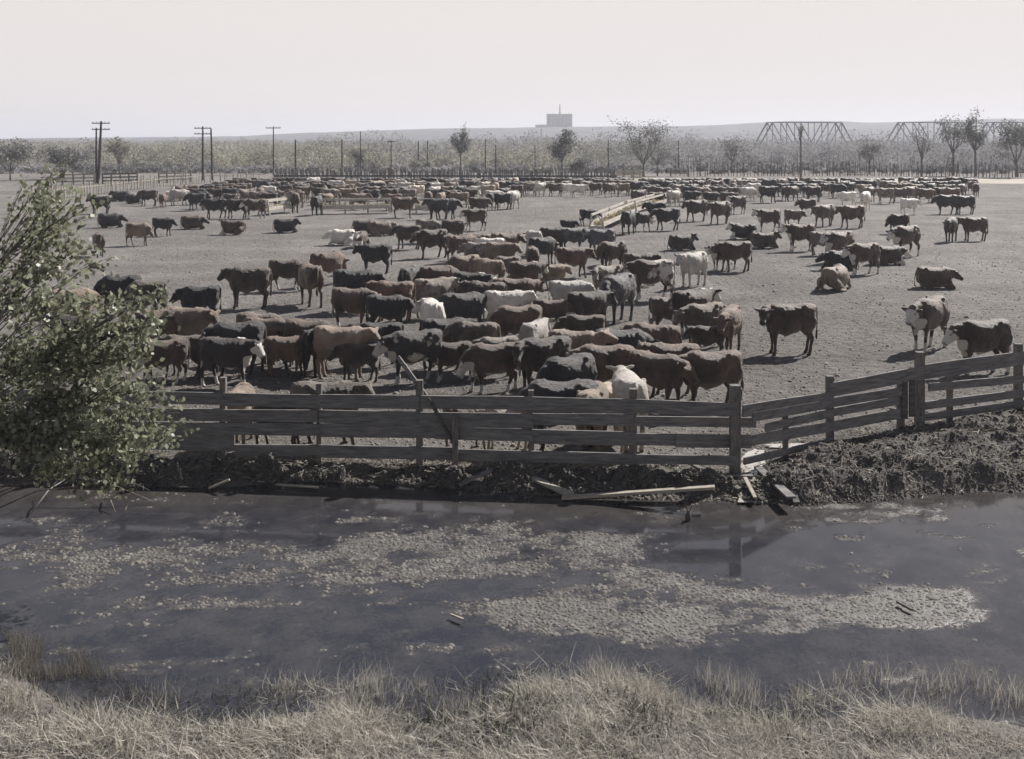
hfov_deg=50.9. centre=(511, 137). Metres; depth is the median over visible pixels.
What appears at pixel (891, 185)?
steer
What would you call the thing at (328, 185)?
steer
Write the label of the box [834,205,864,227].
steer
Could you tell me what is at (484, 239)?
steer
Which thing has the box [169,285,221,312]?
steer
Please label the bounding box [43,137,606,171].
bushes
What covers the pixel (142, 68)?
sky
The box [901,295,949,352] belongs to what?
steer
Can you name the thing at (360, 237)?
steer
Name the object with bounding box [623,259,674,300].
steer
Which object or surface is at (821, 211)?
steer
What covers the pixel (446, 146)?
tall scrub
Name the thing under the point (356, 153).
tree
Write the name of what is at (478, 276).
steer
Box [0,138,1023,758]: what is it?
ground
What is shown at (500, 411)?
calf
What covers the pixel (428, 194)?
steer
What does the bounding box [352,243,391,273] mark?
steer
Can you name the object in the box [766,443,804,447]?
puddle
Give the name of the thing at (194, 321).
steer
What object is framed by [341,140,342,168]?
telegraph pole
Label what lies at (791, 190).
steer
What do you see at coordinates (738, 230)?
steer
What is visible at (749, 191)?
steer
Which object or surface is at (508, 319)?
steer
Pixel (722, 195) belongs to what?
steer
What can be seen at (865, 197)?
steer
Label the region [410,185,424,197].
steer
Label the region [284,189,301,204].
steer
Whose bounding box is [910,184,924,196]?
steer
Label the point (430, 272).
steer
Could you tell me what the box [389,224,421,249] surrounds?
steer
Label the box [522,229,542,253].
steer
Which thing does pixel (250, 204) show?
steer
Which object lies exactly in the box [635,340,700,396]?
steer
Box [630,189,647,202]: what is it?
steer
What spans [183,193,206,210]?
steer
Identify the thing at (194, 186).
steer
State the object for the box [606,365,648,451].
cow
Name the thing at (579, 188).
steer
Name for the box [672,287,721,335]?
calf
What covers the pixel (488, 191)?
steer
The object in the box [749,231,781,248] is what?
steer
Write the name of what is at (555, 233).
steer
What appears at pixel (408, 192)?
steer
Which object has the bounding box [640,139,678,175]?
tree
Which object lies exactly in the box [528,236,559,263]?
steer
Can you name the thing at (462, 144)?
tree
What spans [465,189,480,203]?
steer
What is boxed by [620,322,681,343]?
calf
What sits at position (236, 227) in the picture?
steer
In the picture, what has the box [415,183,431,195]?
steer
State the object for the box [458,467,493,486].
loose board
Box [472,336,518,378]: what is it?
calf
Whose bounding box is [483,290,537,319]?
steer
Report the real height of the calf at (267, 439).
0.907 m
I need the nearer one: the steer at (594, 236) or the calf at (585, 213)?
the steer at (594, 236)
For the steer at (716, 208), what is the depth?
70.39 m
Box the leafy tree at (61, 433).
[0,162,199,509]
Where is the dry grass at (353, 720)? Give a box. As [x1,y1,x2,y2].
[0,648,1023,758]
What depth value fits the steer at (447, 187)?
98.45 m
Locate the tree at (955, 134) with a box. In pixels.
[934,113,972,175]
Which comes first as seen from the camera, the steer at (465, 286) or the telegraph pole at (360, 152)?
the steer at (465, 286)
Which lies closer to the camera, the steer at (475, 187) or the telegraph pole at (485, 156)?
the steer at (475, 187)
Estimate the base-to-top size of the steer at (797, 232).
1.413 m
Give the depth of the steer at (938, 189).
94.63 m
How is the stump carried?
in the pond
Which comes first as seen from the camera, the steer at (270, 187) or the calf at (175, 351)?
the calf at (175, 351)
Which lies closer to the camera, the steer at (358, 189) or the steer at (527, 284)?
the steer at (527, 284)
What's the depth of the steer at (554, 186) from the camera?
104.09 m
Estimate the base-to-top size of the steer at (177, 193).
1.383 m
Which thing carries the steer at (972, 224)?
on the ground at (1000, 206)
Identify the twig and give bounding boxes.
[30,480,62,513]
[62,475,153,501]
[450,613,463,619]
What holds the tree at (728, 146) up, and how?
on the ground at (1000, 206)
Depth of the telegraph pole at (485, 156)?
166.17 m
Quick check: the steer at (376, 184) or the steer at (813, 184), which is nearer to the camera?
the steer at (813, 184)
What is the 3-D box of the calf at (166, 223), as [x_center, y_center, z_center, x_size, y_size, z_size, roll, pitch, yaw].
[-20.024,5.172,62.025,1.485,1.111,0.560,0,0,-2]
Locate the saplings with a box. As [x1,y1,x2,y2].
[675,152,1022,176]
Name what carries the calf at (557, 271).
on the ground at (1000, 206)
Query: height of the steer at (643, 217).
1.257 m
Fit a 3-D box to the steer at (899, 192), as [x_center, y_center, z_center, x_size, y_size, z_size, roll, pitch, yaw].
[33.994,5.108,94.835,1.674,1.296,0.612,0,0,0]
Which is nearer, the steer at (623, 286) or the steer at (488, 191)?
the steer at (623, 286)
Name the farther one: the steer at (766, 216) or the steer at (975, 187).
the steer at (975, 187)
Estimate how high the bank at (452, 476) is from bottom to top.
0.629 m
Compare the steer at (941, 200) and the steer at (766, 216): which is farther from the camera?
the steer at (941, 200)
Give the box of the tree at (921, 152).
[908,122,937,176]
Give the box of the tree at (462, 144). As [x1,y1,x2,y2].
[448,124,470,170]
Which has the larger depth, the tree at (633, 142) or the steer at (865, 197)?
the tree at (633, 142)
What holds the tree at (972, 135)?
on the ground at (1000, 206)
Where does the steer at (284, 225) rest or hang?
on the ground at (1000, 206)
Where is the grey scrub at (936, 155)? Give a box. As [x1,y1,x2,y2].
[607,137,1023,170]
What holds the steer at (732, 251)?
on the ground at (1000, 206)
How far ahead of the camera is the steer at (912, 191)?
94.92 m
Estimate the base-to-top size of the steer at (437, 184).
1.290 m
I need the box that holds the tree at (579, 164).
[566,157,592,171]
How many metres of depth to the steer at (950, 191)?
93.82 m
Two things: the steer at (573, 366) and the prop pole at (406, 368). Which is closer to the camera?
the prop pole at (406, 368)
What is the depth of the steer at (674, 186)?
101.55 m
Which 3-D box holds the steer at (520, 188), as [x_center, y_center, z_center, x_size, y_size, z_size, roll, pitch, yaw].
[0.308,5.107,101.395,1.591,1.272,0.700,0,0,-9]
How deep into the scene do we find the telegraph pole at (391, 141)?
163.92 m
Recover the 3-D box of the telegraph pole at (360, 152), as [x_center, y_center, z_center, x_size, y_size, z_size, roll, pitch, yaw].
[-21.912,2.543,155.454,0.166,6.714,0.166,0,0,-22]
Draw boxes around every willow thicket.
[0,136,276,172]
[240,136,640,172]
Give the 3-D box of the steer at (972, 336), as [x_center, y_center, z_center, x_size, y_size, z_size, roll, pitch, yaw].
[11.233,5.062,25.996,1.817,1.335,0.646,0,0,-10]
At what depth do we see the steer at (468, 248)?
46.36 m
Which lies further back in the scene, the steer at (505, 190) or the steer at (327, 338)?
the steer at (505, 190)
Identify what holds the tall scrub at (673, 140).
on the ground at (1000, 206)
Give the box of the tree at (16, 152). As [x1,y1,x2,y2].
[0,137,44,179]
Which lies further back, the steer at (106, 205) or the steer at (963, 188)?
the steer at (963, 188)
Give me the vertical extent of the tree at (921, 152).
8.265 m
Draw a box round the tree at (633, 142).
[599,115,675,177]
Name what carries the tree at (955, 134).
on the ground at (1000, 206)
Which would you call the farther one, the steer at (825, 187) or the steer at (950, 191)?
the steer at (825, 187)
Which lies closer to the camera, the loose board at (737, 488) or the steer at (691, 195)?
the loose board at (737, 488)
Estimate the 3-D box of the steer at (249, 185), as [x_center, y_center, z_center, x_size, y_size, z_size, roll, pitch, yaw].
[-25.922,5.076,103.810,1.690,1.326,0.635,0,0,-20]
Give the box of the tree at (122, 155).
[105,136,134,172]
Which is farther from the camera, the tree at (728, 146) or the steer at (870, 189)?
the tree at (728, 146)
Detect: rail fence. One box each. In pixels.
[50,173,94,184]
[102,172,137,183]
[158,171,190,182]
[614,169,642,179]
[622,165,640,176]
[670,168,688,176]
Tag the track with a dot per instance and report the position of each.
(1000, 181)
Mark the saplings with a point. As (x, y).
(918, 169)
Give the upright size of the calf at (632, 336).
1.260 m
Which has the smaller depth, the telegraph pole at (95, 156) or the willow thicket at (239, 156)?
the telegraph pole at (95, 156)
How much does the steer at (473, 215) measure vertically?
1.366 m
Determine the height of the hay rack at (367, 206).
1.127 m
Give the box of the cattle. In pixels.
[211,177,978,193]
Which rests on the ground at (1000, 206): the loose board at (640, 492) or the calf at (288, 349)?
the calf at (288, 349)
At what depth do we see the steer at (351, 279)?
35.05 m
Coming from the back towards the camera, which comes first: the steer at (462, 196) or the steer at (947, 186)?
the steer at (947, 186)
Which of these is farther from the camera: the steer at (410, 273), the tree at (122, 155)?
the tree at (122, 155)
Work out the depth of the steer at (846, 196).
87.80 m
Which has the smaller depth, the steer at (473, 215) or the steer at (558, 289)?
the steer at (558, 289)
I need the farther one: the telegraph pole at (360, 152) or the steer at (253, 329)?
the telegraph pole at (360, 152)
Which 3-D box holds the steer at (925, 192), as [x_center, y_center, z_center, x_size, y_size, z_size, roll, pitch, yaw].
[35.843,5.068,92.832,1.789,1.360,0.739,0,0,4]
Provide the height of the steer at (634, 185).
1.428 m
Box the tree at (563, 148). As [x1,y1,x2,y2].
[546,126,585,169]
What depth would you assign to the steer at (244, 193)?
89.31 m
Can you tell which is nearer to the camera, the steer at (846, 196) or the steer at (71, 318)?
the steer at (71, 318)
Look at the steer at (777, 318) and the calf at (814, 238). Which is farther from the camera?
the calf at (814, 238)
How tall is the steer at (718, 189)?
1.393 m
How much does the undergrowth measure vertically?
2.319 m
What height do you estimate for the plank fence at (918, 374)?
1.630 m
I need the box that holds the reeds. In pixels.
[0,624,156,680]
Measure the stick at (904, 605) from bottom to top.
0.024 m
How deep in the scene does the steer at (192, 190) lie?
90.83 m
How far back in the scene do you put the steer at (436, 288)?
33.80 m
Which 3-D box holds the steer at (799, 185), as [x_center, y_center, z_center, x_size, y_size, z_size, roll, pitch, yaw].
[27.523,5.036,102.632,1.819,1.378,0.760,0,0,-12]
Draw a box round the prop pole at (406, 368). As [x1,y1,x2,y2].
[396,355,451,435]
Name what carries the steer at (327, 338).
on the ground at (1000, 206)
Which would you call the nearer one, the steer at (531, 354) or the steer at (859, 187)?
the steer at (531, 354)
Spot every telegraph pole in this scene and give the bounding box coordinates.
[92,121,109,183]
[95,128,96,183]
[194,126,210,179]
[210,128,212,179]
[266,126,276,169]
[294,140,295,169]
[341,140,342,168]
[360,131,360,174]
[387,140,394,167]
[485,139,485,173]
[608,139,608,168]
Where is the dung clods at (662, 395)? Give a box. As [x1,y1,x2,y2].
[0,231,1023,461]
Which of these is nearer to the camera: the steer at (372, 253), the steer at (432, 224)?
the steer at (372, 253)
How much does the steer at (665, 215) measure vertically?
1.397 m
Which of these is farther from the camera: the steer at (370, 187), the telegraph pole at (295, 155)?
the telegraph pole at (295, 155)
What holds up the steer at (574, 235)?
on the ground at (1000, 206)
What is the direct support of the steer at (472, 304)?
on the ground at (1000, 206)
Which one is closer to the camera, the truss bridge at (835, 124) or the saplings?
the saplings
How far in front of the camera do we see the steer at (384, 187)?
96.16 m
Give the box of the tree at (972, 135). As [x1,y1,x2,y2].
[959,106,988,176]
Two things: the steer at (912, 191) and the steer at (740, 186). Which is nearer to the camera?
the steer at (912, 191)
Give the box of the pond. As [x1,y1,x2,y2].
[0,481,1023,726]
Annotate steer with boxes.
[36,314,98,346]
[44,287,104,314]
[85,196,109,213]
[93,274,141,314]
[97,213,128,227]
[108,190,129,201]
[118,308,179,349]
[120,280,168,310]
[125,194,143,203]
[125,222,154,245]
[135,190,157,205]
[162,306,220,336]
[165,191,181,201]
[169,189,190,205]
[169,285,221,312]
[172,185,187,188]
[180,215,209,229]
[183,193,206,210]
[186,188,205,192]
[187,185,199,188]
[196,191,212,209]
[199,198,226,217]
[200,185,214,188]
[200,336,264,387]
[201,320,266,376]
[206,188,221,197]
[215,186,232,198]
[217,267,271,308]
[218,220,245,235]
[220,193,240,199]
[220,198,247,218]
[222,188,241,193]
[231,185,247,188]
[235,189,252,198]
[236,183,251,188]
[236,311,288,360]
[239,198,266,218]
[243,316,285,364]
[249,191,268,198]
[256,192,278,204]
[260,185,276,191]
[267,190,285,204]
[268,259,302,290]
[269,182,280,189]
[273,218,301,232]
[277,185,292,196]
[283,319,338,371]
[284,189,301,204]
[284,191,304,207]
[290,192,299,212]
[290,380,375,444]
[293,262,324,307]
[294,186,313,200]
[295,183,309,185]
[309,251,349,272]
[310,195,323,215]
[311,183,325,195]
[312,325,380,380]
[313,187,327,195]
[317,193,335,208]
[320,188,341,204]
[322,229,354,245]
[325,183,337,188]
[330,185,350,197]
[330,287,381,326]
[333,269,388,311]
[337,184,354,187]
[337,188,357,203]
[349,193,372,209]
[351,231,370,247]
[352,219,373,233]
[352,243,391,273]
[353,186,363,193]
[355,182,368,186]
[359,189,379,203]
[363,186,379,200]
[365,280,415,322]
[366,294,414,323]
[367,182,384,186]
[372,328,442,385]
[378,185,395,200]
[379,193,401,210]
[380,188,397,194]
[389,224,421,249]
[391,196,419,217]
[396,186,410,190]
[397,182,414,186]
[397,265,420,281]
[398,189,416,196]
[409,229,447,258]
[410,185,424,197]
[411,298,445,319]
[413,276,459,317]
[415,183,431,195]
[415,219,441,229]
[419,265,458,292]
[419,317,477,369]
[421,198,449,218]
[423,191,432,197]
[425,188,443,198]
[429,182,443,186]
[434,198,462,218]
[435,192,446,198]
[440,291,486,322]
[441,186,453,189]
[441,219,467,235]
[443,181,458,186]
[443,190,460,198]
[443,319,500,372]
[444,254,479,272]
[446,234,476,259]
[448,192,468,207]
[452,185,466,191]
[453,271,497,311]
[456,280,506,319]
[457,242,485,257]
[458,233,490,238]
[459,209,486,230]
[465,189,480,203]
[466,186,483,196]
[468,197,492,208]
[471,237,504,257]
[472,258,505,277]
[479,185,495,196]
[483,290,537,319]
[484,190,503,205]
[485,242,522,272]
[486,192,493,210]
[487,304,542,336]
[491,232,526,255]
[493,193,511,209]
[493,277,545,304]
[496,188,512,192]
[507,185,523,197]
[507,190,519,209]
[507,335,571,388]
[508,261,549,294]
[515,378,598,451]
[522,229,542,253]
[523,182,535,195]
[525,246,539,261]
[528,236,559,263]
[530,352,596,381]
[533,182,545,195]
[540,227,570,246]
[545,183,562,195]
[548,280,595,299]
[548,328,617,349]
[554,247,596,277]
[559,227,589,246]
[560,183,571,195]
[565,343,635,381]
[567,290,617,327]
[571,184,588,197]
[581,228,615,254]
[586,182,602,195]
[588,264,623,289]
[594,241,627,265]
[600,272,636,324]
[602,182,618,196]
[616,183,629,195]
[620,210,637,234]
[622,252,661,285]
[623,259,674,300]
[628,350,699,400]
[629,181,644,189]
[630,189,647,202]
[634,211,653,231]
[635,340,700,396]
[639,186,655,195]
[641,202,665,212]
[642,184,659,186]
[647,192,667,200]
[650,208,679,230]
[654,187,673,202]
[666,190,682,205]
[667,233,698,250]
[671,184,684,196]
[674,251,708,287]
[676,349,743,401]
[681,199,707,221]
[682,186,695,199]
[683,191,702,200]
[686,184,699,186]
[695,187,711,201]
[703,191,720,201]
[704,243,735,270]
[706,201,730,223]
[708,186,727,193]
[712,241,752,271]
[712,304,743,350]
[719,192,738,201]
[725,186,740,192]
[725,195,746,213]
[725,222,756,239]
[733,185,747,195]
[740,187,757,200]
[745,183,760,196]
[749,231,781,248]
[751,209,780,231]
[754,302,817,355]
[758,185,780,202]
[776,183,791,195]
[779,223,815,250]
[780,186,785,200]
[784,186,800,200]
[791,183,807,196]
[794,199,815,214]
[801,186,820,201]
[806,183,817,196]
[810,204,834,226]
[815,263,851,291]
[818,230,854,251]
[819,183,831,195]
[830,184,847,197]
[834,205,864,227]
[835,192,856,205]
[841,242,880,274]
[844,182,856,191]
[854,184,871,193]
[859,191,870,210]
[862,186,874,201]
[868,245,911,265]
[873,188,894,203]
[884,183,901,196]
[884,213,909,228]
[886,225,920,255]
[893,188,906,201]
[899,182,911,186]
[900,186,917,198]
[900,198,921,214]
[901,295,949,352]
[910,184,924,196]
[914,266,963,289]
[916,188,936,203]
[925,183,936,187]
[930,194,957,213]
[932,187,946,196]
[938,184,955,187]
[939,187,959,195]
[942,217,958,242]
[942,318,1012,374]
[954,195,975,213]
[955,184,966,195]
[957,217,987,240]
[971,183,979,196]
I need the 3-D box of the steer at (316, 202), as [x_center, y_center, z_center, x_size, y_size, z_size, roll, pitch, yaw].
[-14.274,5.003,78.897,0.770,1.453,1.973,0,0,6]
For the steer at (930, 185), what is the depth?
99.98 m
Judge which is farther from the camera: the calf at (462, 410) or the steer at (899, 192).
the steer at (899, 192)
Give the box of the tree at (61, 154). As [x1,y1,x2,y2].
[34,144,106,176]
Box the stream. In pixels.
[738,449,767,501]
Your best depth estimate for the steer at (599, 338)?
24.70 m
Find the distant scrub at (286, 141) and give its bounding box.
[4,138,1000,150]
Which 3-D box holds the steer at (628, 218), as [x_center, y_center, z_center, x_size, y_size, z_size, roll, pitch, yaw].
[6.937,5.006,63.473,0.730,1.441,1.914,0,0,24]
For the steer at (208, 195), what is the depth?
84.99 m
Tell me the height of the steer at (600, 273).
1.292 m
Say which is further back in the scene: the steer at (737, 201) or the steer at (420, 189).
the steer at (420, 189)
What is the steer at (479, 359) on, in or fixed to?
on the ground at (1000, 206)
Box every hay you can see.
[593,208,631,224]
[627,198,665,208]
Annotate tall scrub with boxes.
[308,127,638,165]
[626,124,1023,166]
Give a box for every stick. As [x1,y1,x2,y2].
[208,479,229,488]
[276,483,318,487]
[896,600,912,610]
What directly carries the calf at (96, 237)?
on the ground at (1000, 206)
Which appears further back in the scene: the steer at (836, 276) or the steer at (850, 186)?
the steer at (850, 186)
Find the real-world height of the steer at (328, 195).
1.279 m
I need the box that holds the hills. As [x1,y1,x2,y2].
[0,119,1023,143]
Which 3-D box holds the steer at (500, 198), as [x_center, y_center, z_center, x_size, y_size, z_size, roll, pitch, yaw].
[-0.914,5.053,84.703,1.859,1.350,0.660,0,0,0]
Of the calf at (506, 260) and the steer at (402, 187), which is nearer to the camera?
the calf at (506, 260)
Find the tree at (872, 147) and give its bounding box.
[855,134,886,169]
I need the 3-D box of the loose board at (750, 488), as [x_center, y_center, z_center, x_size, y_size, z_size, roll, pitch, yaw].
[3.864,5.694,17.467,0.069,0.121,0.718,0,0,0]
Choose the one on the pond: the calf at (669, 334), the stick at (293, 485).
the stick at (293, 485)
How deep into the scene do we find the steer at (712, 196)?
88.01 m
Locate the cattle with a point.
(503, 183)
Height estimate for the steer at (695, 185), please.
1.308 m
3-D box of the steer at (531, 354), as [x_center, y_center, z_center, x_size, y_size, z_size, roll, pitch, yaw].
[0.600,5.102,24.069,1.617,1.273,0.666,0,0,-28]
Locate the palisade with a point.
(391, 173)
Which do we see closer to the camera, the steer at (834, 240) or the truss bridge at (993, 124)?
the steer at (834, 240)
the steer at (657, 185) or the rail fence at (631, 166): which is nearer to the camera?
the steer at (657, 185)
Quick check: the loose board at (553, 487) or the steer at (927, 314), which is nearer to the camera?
the loose board at (553, 487)
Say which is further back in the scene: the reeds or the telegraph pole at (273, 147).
the telegraph pole at (273, 147)
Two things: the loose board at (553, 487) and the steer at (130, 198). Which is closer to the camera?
the loose board at (553, 487)
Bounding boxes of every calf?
[92,232,105,256]
[128,338,189,386]
[152,217,177,235]
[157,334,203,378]
[158,193,166,207]
[227,382,254,443]
[253,407,313,443]
[264,335,302,377]
[276,330,310,369]
[300,323,333,377]
[327,342,380,382]
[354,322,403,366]
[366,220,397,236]
[422,340,472,382]
[443,409,486,448]
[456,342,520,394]
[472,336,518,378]
[476,409,527,449]
[493,255,520,277]
[518,317,554,340]
[533,299,575,321]
[540,263,572,288]
[552,314,606,330]
[560,219,579,227]
[575,381,609,451]
[579,209,600,224]
[594,328,658,347]
[604,382,639,452]
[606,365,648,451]
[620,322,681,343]
[648,296,684,334]
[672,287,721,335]
[672,302,723,344]
[683,325,726,350]
[784,209,806,223]
[809,231,829,254]
[815,250,858,270]
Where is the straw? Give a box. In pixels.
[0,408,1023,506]
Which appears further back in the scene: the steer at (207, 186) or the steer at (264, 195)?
the steer at (207, 186)
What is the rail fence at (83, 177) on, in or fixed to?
on the ground at (1000, 206)
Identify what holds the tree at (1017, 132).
on the ground at (1000, 206)
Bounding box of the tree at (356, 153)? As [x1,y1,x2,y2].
[349,144,374,167]
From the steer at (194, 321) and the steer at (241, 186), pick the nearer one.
the steer at (194, 321)
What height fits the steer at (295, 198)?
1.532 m
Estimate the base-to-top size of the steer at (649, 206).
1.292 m
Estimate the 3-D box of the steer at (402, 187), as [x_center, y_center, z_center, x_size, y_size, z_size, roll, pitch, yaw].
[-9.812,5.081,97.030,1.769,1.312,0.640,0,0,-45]
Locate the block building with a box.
[535,104,571,126]
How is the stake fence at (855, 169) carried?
on the ground at (1000, 206)
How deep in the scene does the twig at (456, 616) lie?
13.01 m
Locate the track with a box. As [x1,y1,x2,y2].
[631,178,1023,183]
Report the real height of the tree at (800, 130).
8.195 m
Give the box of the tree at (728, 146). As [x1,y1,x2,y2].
[718,136,747,172]
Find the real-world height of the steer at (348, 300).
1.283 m
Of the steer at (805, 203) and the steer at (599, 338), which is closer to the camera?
the steer at (599, 338)
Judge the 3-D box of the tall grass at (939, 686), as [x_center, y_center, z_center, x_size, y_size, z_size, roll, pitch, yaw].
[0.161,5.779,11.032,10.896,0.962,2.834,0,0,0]
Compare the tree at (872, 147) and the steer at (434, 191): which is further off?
the tree at (872, 147)
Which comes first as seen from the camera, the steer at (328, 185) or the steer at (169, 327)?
the steer at (169, 327)
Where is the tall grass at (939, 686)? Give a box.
[0,640,1023,758]
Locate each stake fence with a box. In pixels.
[30,170,262,201]
[680,161,1020,177]
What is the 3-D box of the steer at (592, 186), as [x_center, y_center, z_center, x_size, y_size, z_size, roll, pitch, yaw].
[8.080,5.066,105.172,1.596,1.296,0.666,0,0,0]
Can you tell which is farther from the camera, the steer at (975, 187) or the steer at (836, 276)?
the steer at (975, 187)
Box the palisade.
[273,167,616,179]
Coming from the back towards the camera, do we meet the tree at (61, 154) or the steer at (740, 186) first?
the tree at (61, 154)
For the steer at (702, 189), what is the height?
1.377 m
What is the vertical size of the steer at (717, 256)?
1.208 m
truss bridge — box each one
[753,122,853,147]
[886,122,977,148]
[974,122,1023,144]
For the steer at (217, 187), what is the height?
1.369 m
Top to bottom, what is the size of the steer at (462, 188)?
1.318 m
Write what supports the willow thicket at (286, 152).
on the ground at (1000, 206)
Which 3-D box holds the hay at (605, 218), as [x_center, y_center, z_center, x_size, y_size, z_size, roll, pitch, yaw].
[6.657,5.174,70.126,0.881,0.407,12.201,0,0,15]
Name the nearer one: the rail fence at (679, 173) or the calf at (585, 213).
the calf at (585, 213)
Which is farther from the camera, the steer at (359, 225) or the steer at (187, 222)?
the steer at (187, 222)
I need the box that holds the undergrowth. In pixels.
[0,159,1023,173]
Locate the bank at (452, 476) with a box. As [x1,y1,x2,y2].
[0,410,1023,505]
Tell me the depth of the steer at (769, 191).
93.17 m
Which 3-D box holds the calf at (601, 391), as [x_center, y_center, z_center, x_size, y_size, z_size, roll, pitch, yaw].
[1.519,5.123,19.751,0.642,1.216,1.667,0,0,15]
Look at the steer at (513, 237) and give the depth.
49.80 m
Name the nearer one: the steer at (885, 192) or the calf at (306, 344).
the calf at (306, 344)
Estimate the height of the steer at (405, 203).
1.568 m
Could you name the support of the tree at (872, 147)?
on the ground at (1000, 206)
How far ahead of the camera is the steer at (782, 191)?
96.52 m
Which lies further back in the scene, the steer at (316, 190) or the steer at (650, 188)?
the steer at (650, 188)
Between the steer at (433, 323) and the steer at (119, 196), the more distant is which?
the steer at (119, 196)
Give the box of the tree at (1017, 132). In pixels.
[982,118,1023,176]
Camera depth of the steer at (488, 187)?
97.21 m
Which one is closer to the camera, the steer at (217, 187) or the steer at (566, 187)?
the steer at (217, 187)
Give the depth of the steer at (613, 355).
22.84 m
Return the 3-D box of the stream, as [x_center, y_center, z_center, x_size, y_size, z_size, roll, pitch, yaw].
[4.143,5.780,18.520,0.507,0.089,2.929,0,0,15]
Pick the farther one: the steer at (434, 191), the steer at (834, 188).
the steer at (834, 188)
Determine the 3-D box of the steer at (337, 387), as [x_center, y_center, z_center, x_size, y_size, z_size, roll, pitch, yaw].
[-3.299,5.123,19.953,1.659,1.233,0.589,0,0,-2]
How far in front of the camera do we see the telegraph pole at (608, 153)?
170.93 m
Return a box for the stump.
[685,496,694,521]
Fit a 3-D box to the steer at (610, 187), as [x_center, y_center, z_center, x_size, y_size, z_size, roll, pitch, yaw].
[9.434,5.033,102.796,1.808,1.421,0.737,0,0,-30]
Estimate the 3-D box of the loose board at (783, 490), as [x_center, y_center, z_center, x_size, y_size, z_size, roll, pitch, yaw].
[4.296,5.651,17.636,0.154,0.040,1.588,0,0,-6]
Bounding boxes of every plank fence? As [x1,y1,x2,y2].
[0,375,755,473]
[742,343,1023,464]
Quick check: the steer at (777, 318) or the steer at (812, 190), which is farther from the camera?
the steer at (812, 190)
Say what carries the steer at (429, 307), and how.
on the ground at (1000, 206)
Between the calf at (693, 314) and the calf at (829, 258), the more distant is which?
the calf at (829, 258)
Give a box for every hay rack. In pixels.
[258,197,295,215]
[322,198,391,213]
[415,198,429,213]
[589,202,634,228]
[625,194,671,210]
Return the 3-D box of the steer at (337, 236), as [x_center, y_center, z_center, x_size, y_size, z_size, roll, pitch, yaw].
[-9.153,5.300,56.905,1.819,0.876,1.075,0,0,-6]
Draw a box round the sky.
[0,0,1023,137]
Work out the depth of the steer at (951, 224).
58.20 m
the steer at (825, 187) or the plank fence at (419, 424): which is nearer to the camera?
the plank fence at (419, 424)
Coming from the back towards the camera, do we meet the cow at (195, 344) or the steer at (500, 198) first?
the steer at (500, 198)
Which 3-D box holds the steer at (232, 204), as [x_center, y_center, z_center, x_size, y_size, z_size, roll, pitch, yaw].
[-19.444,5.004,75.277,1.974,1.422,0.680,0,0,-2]
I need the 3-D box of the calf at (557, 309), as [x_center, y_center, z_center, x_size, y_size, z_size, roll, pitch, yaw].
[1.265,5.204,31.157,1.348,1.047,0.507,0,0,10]
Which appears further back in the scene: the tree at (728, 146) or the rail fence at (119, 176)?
the tree at (728, 146)
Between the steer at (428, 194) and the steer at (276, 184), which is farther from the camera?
the steer at (276, 184)
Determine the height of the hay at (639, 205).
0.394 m
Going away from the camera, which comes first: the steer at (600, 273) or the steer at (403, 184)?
the steer at (600, 273)
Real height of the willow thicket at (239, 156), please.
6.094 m
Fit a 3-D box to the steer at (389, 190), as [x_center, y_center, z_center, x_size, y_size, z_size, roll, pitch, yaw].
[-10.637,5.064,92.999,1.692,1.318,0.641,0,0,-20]
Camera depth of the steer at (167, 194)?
95.54 m
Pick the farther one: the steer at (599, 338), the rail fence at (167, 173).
the rail fence at (167, 173)
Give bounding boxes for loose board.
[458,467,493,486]
[506,462,573,494]
[562,485,714,499]
[690,465,740,490]
[721,474,752,477]
[743,477,756,498]
[754,466,795,498]
[782,470,799,503]
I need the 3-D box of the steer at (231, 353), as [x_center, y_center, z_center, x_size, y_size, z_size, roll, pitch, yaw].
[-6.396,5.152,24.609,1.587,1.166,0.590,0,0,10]
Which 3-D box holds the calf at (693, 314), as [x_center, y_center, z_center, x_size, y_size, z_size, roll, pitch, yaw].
[5.078,5.121,29.282,1.654,1.222,0.628,0,0,-25]
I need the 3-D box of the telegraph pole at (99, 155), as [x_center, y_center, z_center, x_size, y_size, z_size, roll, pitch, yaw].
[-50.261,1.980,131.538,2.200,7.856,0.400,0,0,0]
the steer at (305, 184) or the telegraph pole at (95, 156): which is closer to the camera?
the steer at (305, 184)
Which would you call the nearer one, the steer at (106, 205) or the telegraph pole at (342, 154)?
the steer at (106, 205)
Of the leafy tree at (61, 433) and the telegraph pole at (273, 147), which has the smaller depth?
the leafy tree at (61, 433)
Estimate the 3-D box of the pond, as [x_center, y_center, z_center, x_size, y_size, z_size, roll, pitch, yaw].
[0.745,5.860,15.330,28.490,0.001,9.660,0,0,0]
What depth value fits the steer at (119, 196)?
95.44 m
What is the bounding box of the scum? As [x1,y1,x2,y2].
[0,490,1020,671]
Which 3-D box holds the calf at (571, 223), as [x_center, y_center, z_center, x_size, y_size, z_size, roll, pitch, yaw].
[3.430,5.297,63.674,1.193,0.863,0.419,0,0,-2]
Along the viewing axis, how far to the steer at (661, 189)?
92.99 m

